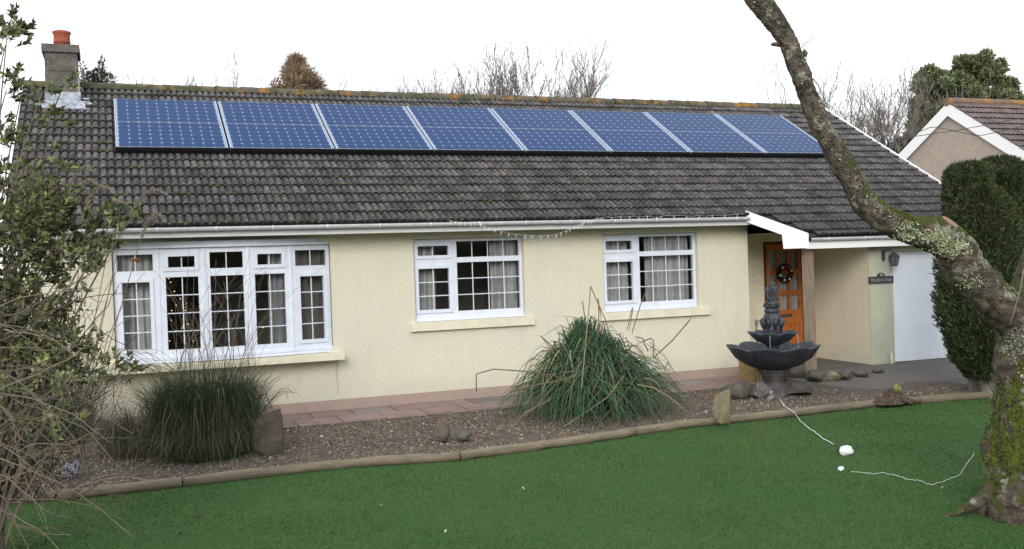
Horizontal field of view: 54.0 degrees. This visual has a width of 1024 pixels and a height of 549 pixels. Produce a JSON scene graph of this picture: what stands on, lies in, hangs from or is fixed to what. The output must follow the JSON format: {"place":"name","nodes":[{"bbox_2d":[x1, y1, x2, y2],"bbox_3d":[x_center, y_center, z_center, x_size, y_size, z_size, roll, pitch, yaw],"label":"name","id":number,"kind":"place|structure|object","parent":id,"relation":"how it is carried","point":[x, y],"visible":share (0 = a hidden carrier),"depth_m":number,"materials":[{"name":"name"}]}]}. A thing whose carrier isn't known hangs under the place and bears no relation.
{"place":"outdoors","nodes":[
{"label":"outdoors","id":0,"kind":"place"},
{"bbox_2d":[16,165,166,448],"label":"plume grass","id":1,"kind":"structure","parent":0,"point":[88,391],"depth_m":12.64,"materials":[{"name":"plant"}]},
{"bbox_2d":[61,394,169,463],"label":"ornamental grass","id":2,"kind":"object","parent":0,"point":[115,448],"depth_m":11.58,"materials":[{"name":"green plant"}]},
{"bbox_2d":[12,375,763,450],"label":"path","id":3,"kind":"structure","parent":0,"point":[317,418],"depth_m":14.57,"materials":[{"name":"brown concrete"}]},
{"bbox_2d":[0,23,947,435],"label":"bungalow","id":4,"kind":"object","parent":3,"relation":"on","point":[368,225],"visible":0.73,"depth_m":16.10,"materials":[{"name":"beige concrete"}]},
{"bbox_2d":[117,254,152,349],"bbox_3d":[-5.198,0.413,13.990,0.520,1.450,0.064,-2,1,-21],"label":"curtain","id":5,"kind":"object","parent":4,"relation":"hanging from","point":[144,322],"visible":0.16,"depth_m":13.98,"materials":[{"name":"white fabric"}]},
{"bbox_2d":[112,249,160,361],"bbox_3d":[-5.135,0.419,13.792,0.617,1.530,0.105,-2,1,-9],"label":"window","id":6,"kind":"structure","parent":4,"relation":"in","point":[148,276],"depth_m":13.77,"materials":[{"name":"white plastic"}]},
{"bbox_2d":[113,99,222,125],"bbox_3d":[-5.686,-2.644,16.607,1.657,0.120,0.995,-2,31,-21],"label":"solar panel","id":7,"kind":"object","parent":4,"relation":"on","point":[161,111],"visible":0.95,"depth_m":16.57,"materials":[{"name":"blue glass"}]},
{"bbox_2d":[114,121,228,153],"bbox_3d":[-5.357,-2.145,15.817,1.657,0.120,0.995,-2,31,-21],"label":"solar panel","id":8,"kind":"object","parent":4,"relation":"on","point":[167,138],"visible":1,"depth_m":15.69,"materials":[{"name":"blue"}]},
{"bbox_2d":[160,247,206,359],"bbox_3d":[-4.553,0.398,13.918,0.617,1.530,0.105,-2,1,-15],"label":"window","id":9,"kind":"structure","parent":4,"relation":"in","point":[181,271],"depth_m":13.89,"materials":[{"name":"white plastic"}]},
{"bbox_2d":[168,257,262,349],"bbox_3d":[-4.369,0.790,14.998,1.937,2.169,1.016,-2,1,-21],"label":"christmas tree","id":10,"kind":"object","parent":4,"relation":"in","point":[188,298],"visible":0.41,"depth_m":14.74,"materials":[{"name":"green plant"}]},
{"bbox_2d":[203,246,252,356],"bbox_3d":[-3.987,0.376,14.106,0.617,1.530,0.105,-2,1,-21],"label":"window","id":11,"kind":"structure","parent":4,"relation":"in","point":[226,271],"depth_m":14.10,"materials":[{"name":"white plastic"}]},
{"bbox_2d":[217,101,322,125],"bbox_3d":[-4.137,-2.705,17.215,1.657,0.120,0.995,-2,31,-21],"label":"solar panel","id":12,"kind":"object","parent":4,"relation":"on","point":[267,113],"visible":0.91,"depth_m":17.17,"materials":[{"name":"blue glass"}]},
{"bbox_2d":[250,245,294,354],"bbox_3d":[-3.445,0.354,14.353,0.617,1.530,0.105,-2,1,-28],"label":"window","id":13,"kind":"structure","parent":4,"relation":"in","point":[269,268],"depth_m":14.35,"materials":[{"name":"white plastic"}]},
{"bbox_2d":[267,254,285,343],"bbox_3d":[-3.366,0.343,14.602,0.340,1.450,0.062,-2,1,-21],"label":"curtain","id":14,"kind":"object","parent":4,"relation":"hanging from","point":[278,316],"visible":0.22,"depth_m":14.59,"materials":[{"name":"white fabric"}]},
{"bbox_2d":[223,123,334,154],"bbox_3d":[-3.807,-2.206,16.425,1.657,0.120,0.995,-2,31,-21],"label":"solar panel","id":15,"kind":"object","parent":4,"relation":"on","point":[267,139],"visible":0.98,"depth_m":16.30,"materials":[{"name":"blue glass"}]},
{"bbox_2d":[295,250,323,339],"bbox_3d":[-3.001,0.326,14.874,0.500,1.450,0.065,-2,1,-21],"label":"curtain","id":16,"kind":"object","parent":4,"relation":"hanging from","point":[302,257],"visible":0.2,"depth_m":14.89,"materials":[{"name":"grey fabric"}]},
{"bbox_2d":[292,244,332,350],"bbox_3d":[-2.933,0.333,14.657,0.617,1.530,0.105,-3,1,-34],"label":"window","id":17,"kind":"structure","parent":4,"relation":"in","point":[326,342],"depth_m":14.67,"materials":[{"name":"white plastic"}]},
{"bbox_2d":[315,104,417,127],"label":"solar panel","id":18,"kind":"object","parent":4,"relation":"on","point":[358,115],"visible":0.89,"depth_m":17.78,"materials":[{"name":"blue glass"}]},
{"bbox_2d":[325,125,432,155],"bbox_3d":[-2.257,-2.267,17.034,1.657,0.120,0.995,-2,31,-21],"label":"solar panel","id":19,"kind":"object","parent":4,"relation":"on","point":[369,140],"visible":0.97,"depth_m":16.90,"materials":[{"name":"blue glass"}]},
{"bbox_2d":[418,246,435,309],"bbox_3d":[-1.352,0.086,15.552,0.360,1.200,0.062,-2,1,-21],"label":"curtain","id":20,"kind":"object","parent":4,"relation":"hanging from","point":[426,289],"visible":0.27,"depth_m":15.56,"materials":[{"name":"white fabric"}]},
{"bbox_2d":[406,106,504,128],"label":"solar panel","id":21,"kind":"object","parent":4,"relation":"on","point":[450,117],"visible":0.89,"depth_m":18.39,"materials":[{"name":"blue glass"}]},
{"bbox_2d":[413,237,524,321],"bbox_3d":[-0.673,0.065,15.629,1.810,1.255,0.105,-2,1,-21],"label":"window","id":22,"kind":"structure","parent":4,"relation":"in","point":[449,261],"depth_m":15.52,"materials":[{"name":"white plastic"}]},
{"bbox_2d":[420,127,524,155],"bbox_3d":[-0.708,-2.328,17.643,1.657,0.120,0.995,-2,31,-21],"label":"solar panel","id":23,"kind":"object","parent":4,"relation":"on","point":[444,141],"visible":0.97,"depth_m":17.51,"materials":[{"name":"blue glass"}]},
{"bbox_2d":[489,240,517,308],"bbox_3d":[-0.129,0.037,16.033,0.470,1.200,0.059,-2,1,-21],"label":"curtain","id":24,"kind":"object","parent":4,"relation":"hanging from","point":[496,271],"visible":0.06,"depth_m":16.02,"materials":[{"name":"white fabric"}]},
{"bbox_2d":[490,108,587,129],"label":"solar panel","id":25,"kind":"object","parent":4,"relation":"on","point":[536,119],"visible":0.89,"depth_m":18.99,"materials":[{"name":"blue glass"}]},
{"bbox_2d":[508,128,609,156],"bbox_3d":[0.842,-2.389,18.251,1.657,0.120,0.995,-2,31,-21],"label":"solar panel","id":26,"kind":"object","parent":4,"relation":"on","point":[555,142],"visible":0.97,"depth_m":18.12,"materials":[{"name":"blue glass"}]},
{"bbox_2d":[449,214,737,236],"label":"icicle lights","id":27,"kind":"object","parent":4,"relation":"hanging from","point":[566,230],"visible":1,"depth_m":15.54,"materials":[{"name":"white plastic"}]},
{"bbox_2d":[606,241,628,300],"bbox_3d":[1.689,-0.034,16.747,0.580,1.200,0.062,-2,1,-21],"label":"curtain","id":28,"kind":"object","parent":4,"relation":"hanging from","point":[612,281],"visible":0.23,"depth_m":16.77,"materials":[{"name":"white fabric"}]},
{"bbox_2d":[570,110,664,130],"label":"solar panel","id":29,"kind":"object","parent":4,"relation":"on","point":[616,121],"visible":0.89,"depth_m":19.60,"materials":[{"name":"blue glass"}]},
{"bbox_2d":[590,130,689,156],"bbox_3d":[2.391,-2.450,18.860,1.657,0.120,0.995,-2,31,-21],"label":"solar panel","id":30,"kind":"object","parent":4,"relation":"on","point":[640,143],"visible":0.97,"depth_m":18.73,"materials":[{"name":"blue glass"}]},
{"bbox_2d":[602,233,697,312],"bbox_3d":[2.289,-0.045,16.792,1.800,1.270,0.105,-2,1,-21],"label":"window","id":31,"kind":"structure","parent":4,"relation":"in","point":[632,254],"depth_m":16.70,"materials":[{"name":"white plastic"}]},
{"bbox_2d":[644,236,688,300],"bbox_3d":[2.629,-0.071,17.116,0.840,1.200,0.061,-2,1,-21],"label":"curtain","id":32,"kind":"object","parent":4,"relation":"hanging from","point":[672,263],"visible":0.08,"depth_m":17.12,"materials":[{"name":"white fabric"}]},
{"bbox_2d":[645,112,737,132],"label":"solar panel","id":33,"kind":"object","parent":4,"relation":"on","point":[682,122],"visible":0.89,"depth_m":20.21,"materials":[{"name":"blue glass"}]},
{"bbox_2d":[668,131,764,157],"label":"solar panel","id":34,"kind":"object","parent":4,"relation":"on","point":[717,144],"visible":0.97,"depth_m":19.34,"materials":[{"name":"blue glass"}]},
{"bbox_2d":[716,114,806,133],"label":"solar panel","id":35,"kind":"object","parent":4,"relation":"on","point":[758,124],"visible":0.89,"depth_m":20.82,"materials":[{"name":"blue glass"}]},
{"bbox_2d":[740,132,824,157],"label":"solar panel","id":36,"kind":"object","parent":4,"relation":"on","point":[778,145],"visible":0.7,"depth_m":19.93,"materials":[{"name":"blue glass"}]},
{"bbox_2d":[776,263,793,283],"bbox_3d":[5.031,-0.024,18.559,0.406,0.406,0.146,-2,1,-21],"label":"wreath","id":37,"kind":"object","parent":4,"relation":"attached to","point":[789,275],"visible":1,"depth_m":18.54,"materials":[{"name":"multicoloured plant"}]},
{"bbox_2d":[766,244,803,343],"bbox_3d":[5.061,0.490,18.671,0.806,2.103,0.089,-2,1,-21],"label":"door","id":38,"kind":"structure","parent":4,"relation":"in","point":[793,318],"depth_m":18.73,"materials":[{"name":"orange wood"}]},
{"bbox_2d":[768,250,797,309],"bbox_3d":[5.024,0.094,18.727,0.746,1.140,0.030,-2,1,-21],"label":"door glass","id":39,"kind":"object","parent":38,"relation":"attached to","point":[793,280],"visible":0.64,"depth_m":18.75,"materials":[{"name":"glass"}]},
{"bbox_2d":[868,273,893,283],"bbox_3d":[6.414,0.061,17.475,0.536,0.182,0.025,-2,1,-21],"label":"house sign","id":40,"kind":"object","parent":4,"relation":"attached to","point":[881,278],"visible":1,"depth_m":17.46,"materials":[{"name":"metal"}]},
{"bbox_2d":[882,249,899,265],"bbox_3d":[6.574,-0.297,17.433,0.300,0.310,0.173,-1,1,39],"label":"wall lantern","id":41,"kind":"object","parent":4,"relation":"attached to","point":[894,257],"depth_m":17.36,"materials":[{"name":"black metal"}]},
{"bbox_2d":[893,252,947,361],"bbox_3d":[7.719,0.536,18.048,2.255,1.911,0.052,-2,1,-21],"label":"garage door","id":42,"kind":"structure","parent":4,"relation":"in","point":[916,337],"depth_m":17.80,"materials":[{"name":"white metal"}]},
{"bbox_2d":[875,126,1023,142],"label":"overhead wire","id":43,"kind":"object","parent":4,"relation":"attached to","point":[950,130],"visible":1,"depth_m":17.00,"materials":[{"name":"black metal"}]},
{"bbox_2d":[737,359,762,381],"bbox_3d":[4.003,1.580,16.648,0.380,0.345,0.380,-2,1,-21],"label":"ribbed planter","id":44,"kind":"object","parent":3,"relation":"on","point":[747,373],"visible":0.49,"depth_m":16.50,"materials":[{"name":"brown wood"}]},
{"bbox_2d":[754,319,758,381],"bbox_3d":[3.998,1.240,16.402,0.055,1.012,0.055,-2,1,1],"label":"capped post","id":45,"kind":"object","parent":3,"relation":"on","point":[756,323],"visible":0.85,"depth_m":16.39,"materials":[{"name":"wood"}]},
{"bbox_2d":[0,287,947,486],"bbox_3d":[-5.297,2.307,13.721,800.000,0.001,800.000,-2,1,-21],"label":"ground","id":46,"kind":"structure","parent":0,"point":[683,428],"depth_m":20.47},
{"bbox_2d":[78,54,117,82],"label":"evergreen tree","id":47,"kind":"object","parent":46,"relation":"on","point":[94,75],"visible":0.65,"depth_m":21.42,"materials":[{"name":"green plant"}]},
{"bbox_2d":[120,62,247,86],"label":"bare tree","id":48,"kind":"object","parent":46,"relation":"on","point":[154,77],"visible":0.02,"depth_m":25.48,"materials":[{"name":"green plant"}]},
{"bbox_2d":[153,72,217,85],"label":"bare tree","id":49,"kind":"object","parent":46,"relation":"on","point":[192,81],"visible":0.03,"depth_m":27.38,"materials":[{"name":"brown plant"}]},
{"bbox_2d":[217,43,360,89],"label":"bare tree","id":50,"kind":"object","parent":46,"relation":"on","point":[234,83],"visible":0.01,"depth_m":24.97,"materials":[{"name":"brown plant"}]},
{"bbox_2d":[268,49,329,89],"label":"brown conifer","id":51,"kind":"object","parent":46,"relation":"on","point":[297,73],"visible":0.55,"depth_m":24.42,"materials":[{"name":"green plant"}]},
{"bbox_2d":[361,62,453,92],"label":"bare tree","id":52,"kind":"object","parent":46,"relation":"on","point":[405,83],"visible":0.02,"depth_m":26.93,"materials":[{"name":"brown plant"}]},
{"bbox_2d":[399,56,519,94],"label":"bare tree","id":53,"kind":"object","parent":46,"relation":"on","point":[435,86],"visible":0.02,"depth_m":25.79,"materials":[{"name":"brown plant"}]},
{"bbox_2d":[408,39,594,97],"bbox_3d":[-0.339,-2.212,26.529,5.214,8.205,2.832,-2,1,-21],"label":"bare tree","id":54,"kind":"object","parent":46,"relation":"on","point":[478,82],"visible":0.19,"depth_m":26.19,"materials":[{"name":"brown plant"}]},
{"bbox_2d":[448,21,617,97],"bbox_3d":[0.549,-2.152,25.414,4.434,8.062,3.014,-2,1,2],"label":"bare tree","id":55,"kind":"object","parent":46,"relation":"on","point":[514,66],"visible":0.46,"depth_m":25.81,"materials":[{"name":"brown plant"}]},
{"bbox_2d":[487,37,618,97],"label":"bare tree","id":56,"kind":"object","parent":46,"relation":"on","point":[542,87],"visible":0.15,"depth_m":25.35,"materials":[{"name":"brown plant"}]},
{"bbox_2d":[814,82,850,119],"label":"bare tree","id":57,"kind":"object","parent":46,"relation":"on","point":[834,102],"visible":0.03,"depth_m":35.35,"materials":[{"name":"brown plant"}]},
{"bbox_2d":[740,36,933,139],"bbox_3d":[11.482,-3.551,36.357,7.331,9.792,5.435,-3,1,-43],"label":"bare tree","id":58,"kind":"object","parent":46,"relation":"on","point":[849,104],"visible":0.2,"depth_m":36.60,"materials":[{"name":"brown plant"}]},
{"bbox_2d":[823,84,942,152],"bbox_3d":[12.700,-3.099,38.350,6.933,8.758,4.955,-2,1,-1],"label":"bare tree","id":59,"kind":"object","parent":46,"relation":"on","point":[870,128],"visible":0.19,"depth_m":37.45,"materials":[{"name":"brown plant"}]},
{"bbox_2d":[835,72,938,151],"bbox_3d":[12.597,-3.202,36.595,6.137,9.022,4.270,-2,1,-21],"label":"bare tree","id":60,"kind":"object","parent":46,"relation":"on","point":[888,117],"visible":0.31,"depth_m":36.62,"materials":[{"name":"brown plant"}]},
{"bbox_2d":[881,135,911,152],"bbox_3d":[14.752,-2.072,37.958,1.714,6.514,2.164,-2,1,22],"label":"bush","id":61,"kind":"object","parent":46,"relation":"on","point":[900,146],"visible":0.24,"depth_m":37.54,"materials":[{"name":"brown plant"}]},
{"bbox_2d":[834,51,1021,147],"bbox_3d":[15.863,-3.671,39.539,8.450,9.666,5.293,-1,1,26],"label":"bare tree","id":62,"kind":"object","parent":46,"relation":"on","point":[908,100],"visible":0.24,"depth_m":38.15,"materials":[{"name":"brown plant"}]},
{"bbox_2d":[897,97,1023,181],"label":"neighbour house","id":63,"kind":"structure","parent":46,"relation":"on","point":[934,155],"depth_m":25.76,"materials":[{"name":"white paint"}]},
{"bbox_2d":[904,47,1023,140],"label":"pine tree","id":64,"kind":"object","parent":46,"relation":"on","point":[971,71],"visible":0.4,"depth_m":39.56,"materials":[{"name":"green plant"}]},
{"bbox_2d":[937,157,996,390],"bbox_3d":[6.798,0.067,14.879,0.878,3.587,0.869,-2,1,-21],"label":"conifer","id":65,"kind":"object","parent":46,"relation":"on","point":[953,178],"visible":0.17,"depth_m":14.74,"materials":[{"name":"green plant"}]},
{"bbox_2d":[929,182,1023,397],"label":"conifer","id":66,"kind":"object","parent":46,"relation":"on","point":[992,225],"visible":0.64,"depth_m":14.22,"materials":[{"name":"green plant"}]},
{"bbox_2d":[975,153,1023,223],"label":"conifer","id":67,"kind":"object","parent":46,"relation":"on","point":[1009,170],"visible":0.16,"depth_m":14.87,"materials":[{"name":"green plant"}]},
{"bbox_2d":[0,381,980,492],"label":"gravel bed","id":68,"kind":"object","parent":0,"point":[907,386],"visible":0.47,"depth_m":12.61,"materials":[{"name":"gravel"}]},
{"bbox_2d":[60,461,82,478],"bbox_3d":[-4.661,2.079,10.629,0.244,0.221,0.154,-2,1,-21],"label":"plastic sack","id":69,"kind":"object","parent":68,"relation":"on","point":[65,466],"visible":0.38,"depth_m":10.58,"materials":[{"name":"grey plastic"}]},
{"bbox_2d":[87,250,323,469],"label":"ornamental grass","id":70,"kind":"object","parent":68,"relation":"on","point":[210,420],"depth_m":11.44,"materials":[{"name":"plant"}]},
{"bbox_2d":[253,408,283,456],"bbox_3d":[-2.800,1.835,11.557,0.351,0.589,0.166,-2,1,1],"label":"rock","id":71,"kind":"object","parent":68,"relation":"on","point":[273,442],"visible":0.89,"depth_m":11.49,"materials":[{"name":"brown stone"}]},
{"bbox_2d":[432,421,449,442],"bbox_3d":[-0.853,1.902,12.164,0.227,0.266,0.192,-2,1,-21],"label":"rock","id":72,"kind":"object","parent":68,"relation":"on","point":[441,431],"visible":1,"depth_m":12.11,"materials":[{"name":"brown stone"}]},
{"bbox_2d":[455,430,471,441],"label":"rock","id":73,"kind":"object","parent":68,"relation":"on","point":[463,435],"visible":1,"depth_m":12.07,"materials":[{"name":"grey stone"}]},
{"bbox_2d":[476,281,698,429],"bbox_3d":[1.113,1.009,13.782,2.844,1.866,2.859,-2,1,17],"label":"strappy plant","id":74,"kind":"object","parent":68,"relation":"on","point":[591,372],"visible":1,"depth_m":13.40,"materials":[{"name":"plant"}]},
{"bbox_2d":[719,382,750,399],"bbox_3d":[3.262,1.728,14.661,0.464,0.321,0.325,-2,1,-21],"label":"rock","id":75,"kind":"object","parent":68,"relation":"on","point":[740,390],"visible":0.62,"depth_m":14.54,"materials":[{"name":"grey stone"}]},
{"bbox_2d":[749,382,774,399],"bbox_3d":[3.616,1.723,14.554,0.364,0.327,0.278,-2,1,18],"label":"rock","id":76,"kind":"object","parent":68,"relation":"on","point":[761,390],"visible":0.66,"depth_m":14.47,"materials":[{"name":"grey stone"}]},
{"bbox_2d":[726,283,820,395],"bbox_3d":[3.895,0.977,15.024,1.325,1.692,1.325,-2,1,1],"label":"fountain","id":77,"kind":"object","parent":68,"relation":"on","point":[775,357],"visible":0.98,"depth_m":14.85,"materials":[{"name":"grey stone"}]},
{"bbox_2d":[786,364,806,377],"bbox_3d":[4.575,1.597,16.355,0.424,0.356,0.388,-2,1,-21],"label":"rock","id":78,"kind":"object","parent":68,"relation":"on","point":[799,371],"visible":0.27,"depth_m":16.21,"materials":[{"name":"grey stone"}]},
{"bbox_2d":[785,381,812,394],"bbox_3d":[4.207,1.710,14.957,0.453,0.222,0.380,-1,1,30],"label":"rock","id":79,"kind":"object","parent":68,"relation":"on","point":[798,388],"visible":0.91,"depth_m":14.87,"materials":[{"name":"grey stone"}]},
{"bbox_2d":[873,383,919,405],"bbox_3d":[5.326,1.664,14.106,0.832,0.278,0.492,-2,1,-21],"label":"rock","id":80,"kind":"object","parent":68,"relation":"on","point":[894,395],"visible":0.98,"depth_m":14.01,"materials":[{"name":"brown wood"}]},
{"bbox_2d":[0,0,1023,277],"label":"sky","id":81,"kind":"structure","parent":0,"point":[683,50],"materials":[{"name":"white"}]},
{"bbox_2d":[3,398,1023,548],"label":"lawn","id":82,"kind":"structure","parent":0,"point":[700,463],"depth_m":9.31,"materials":[{"name":"green plant"}]},
{"bbox_2d":[0,294,146,505],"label":"tangled shrub","id":83,"kind":"object","parent":82,"relation":"on","point":[32,463],"visible":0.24,"depth_m":7.79,"materials":[{"name":"brown plant"}]},
{"bbox_2d":[0,2,152,548],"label":"evergreen shrub","id":84,"kind":"object","parent":82,"relation":"on","point":[26,224],"visible":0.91,"depth_m":7.51,"materials":[{"name":"green plant"}]},
{"bbox_2d":[0,160,152,548],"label":"bare shrub","id":85,"kind":"object","parent":82,"relation":"on","point":[15,332],"visible":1,"depth_m":6.19,"materials":[{"name":"brown plant"}]},
{"bbox_2d":[10,477,181,504],"bbox_3d":[-4.551,2.189,9.961,2.443,0.129,0.157,-2,1,-20],"label":"log edging","id":86,"kind":"object","parent":82,"relation":"on","point":[130,487],"visible":0.66,"depth_m":10.13,"materials":[{"name":"brown wood"}]},
{"bbox_2d":[182,450,459,486],"bbox_3d":[-2.023,2.090,10.929,2.961,0.128,0.289,-2,1,-17],"label":"log edging","id":87,"kind":"object","parent":82,"relation":"on","point":[252,473],"visible":0.99,"depth_m":10.92,"materials":[{"name":"brown wood"}]},
{"bbox_2d":[459,427,637,459],"bbox_3d":[0.478,1.991,11.859,2.413,0.127,0.149,-2,1,-29],"label":"log edging","id":88,"kind":"object","parent":82,"relation":"on","point":[539,445],"visible":1,"depth_m":11.77,"materials":[{"name":"brown wood"}]},
{"bbox_2d":[635,409,790,434],"bbox_3d":[2.594,1.905,13.010,2.398,0.126,0.202,-2,1,-24],"label":"log edging","id":89,"kind":"object","parent":82,"relation":"on","point":[691,423],"visible":0.91,"depth_m":12.95,"materials":[{"name":"brown wood"}]},
{"bbox_2d":[712,389,730,423],"bbox_3d":[2.662,1.671,12.770,0.229,0.448,0.158,-2,1,21],"label":"rock","id":90,"kind":"object","parent":82,"relation":"on","point":[721,408],"visible":1,"depth_m":12.71,"materials":[{"name":"beige stone"}]},
{"bbox_2d":[779,398,832,443],"bbox_3d":[3.702,1.842,12.880,0.113,0.110,2.991,-2,1,4],"label":"cable","id":91,"kind":"object","parent":82,"relation":"on","point":[804,424],"visible":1,"depth_m":12.68,"materials":[{"name":"white plastic"}]},
{"bbox_2d":[837,445,853,455],"bbox_3d":[3.603,1.907,10.870,0.183,0.123,0.121,-2,1,-21],"label":"plastic bag","id":92,"kind":"object","parent":82,"relation":"on","point":[846,450],"visible":1,"depth_m":10.84,"materials":[{"name":"white plastic"}]},
{"bbox_2d":[790,396,920,416],"bbox_3d":[4.725,1.818,13.887,2.198,0.117,0.193,-2,1,-21],"label":"log edging","id":93,"kind":"object","parent":82,"relation":"on","point":[846,406],"visible":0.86,"depth_m":13.76,"materials":[{"name":"brown wood"}]},
{"bbox_2d":[744,0,1023,524],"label":"old tree","id":94,"kind":"object","parent":82,"relation":"on","point":[975,278],"visible":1,"depth_m":8.05,"materials":[{"name":"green plant"}]},
{"bbox_2d":[852,454,973,484],"bbox_3d":[4.294,1.923,9.937,1.705,0.014,0.817,-2,1,-25],"label":"cable","id":95,"kind":"object","parent":82,"relation":"on","point":[919,480],"visible":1,"depth_m":9.65,"materials":[{"name":"white plastic"}]},
{"bbox_2d":[919,391,992,403],"bbox_3d":[6.916,1.736,14.586,2.397,0.128,0.196,-2,1,-19],"label":"log edging","id":96,"kind":"object","parent":82,"relation":"on","point":[955,397],"visible":0.65,"depth_m":14.34,"materials":[{"name":"brown wood"}]},
{"bbox_2d":[785,358,869,380],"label":"porch floor","id":97,"kind":"structure","parent":0,"point":[822,363],"depth_m":17.66,"materials":[{"name":"grey concrete"}]},
{"bbox_2d":[784,358,980,389],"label":"driveway","id":98,"kind":"structure","parent":0,"point":[934,370],"depth_m":16.30,"materials":[{"name":"grey concrete"}]},
{"bbox_2d":[806,369,825,381],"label":"rock","id":99,"kind":"object","parent":98,"relation":"on","point":[815,375],"visible":1,"depth_m":15.86,"materials":[{"name":"grey stone"}]},
{"bbox_2d":[827,371,840,380],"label":"rock","id":100,"kind":"object","parent":98,"relation":"on","point":[833,376],"visible":1,"depth_m":15.93,"materials":[{"name":"beige stone"}]},
{"bbox_2d":[837,369,853,378],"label":"rock","id":101,"kind":"object","parent":98,"relation":"on","point":[846,373],"visible":0.94,"depth_m":16.00,"materials":[{"name":"grey stone"}]},
{"bbox_2d":[852,367,868,376],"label":"rock","id":102,"kind":"object","parent":98,"relation":"on","point":[861,372],"visible":0.98,"depth_m":16.25,"materials":[{"name":"grey stone"}]},
{"bbox_2d":[872,367,883,372],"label":"rock","id":103,"kind":"object","parent":98,"relation":"on","point":[877,370],"visible":1,"depth_m":16.60,"materials":[{"name":"grey stone"}]},
{"bbox_2d":[907,117,1023,137],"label":"overhead wire","id":104,"kind":"object","parent":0,"point":[962,129],"visible":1,"depth_m":17.00,"materials":[{"name":"black metal"}]}
]}

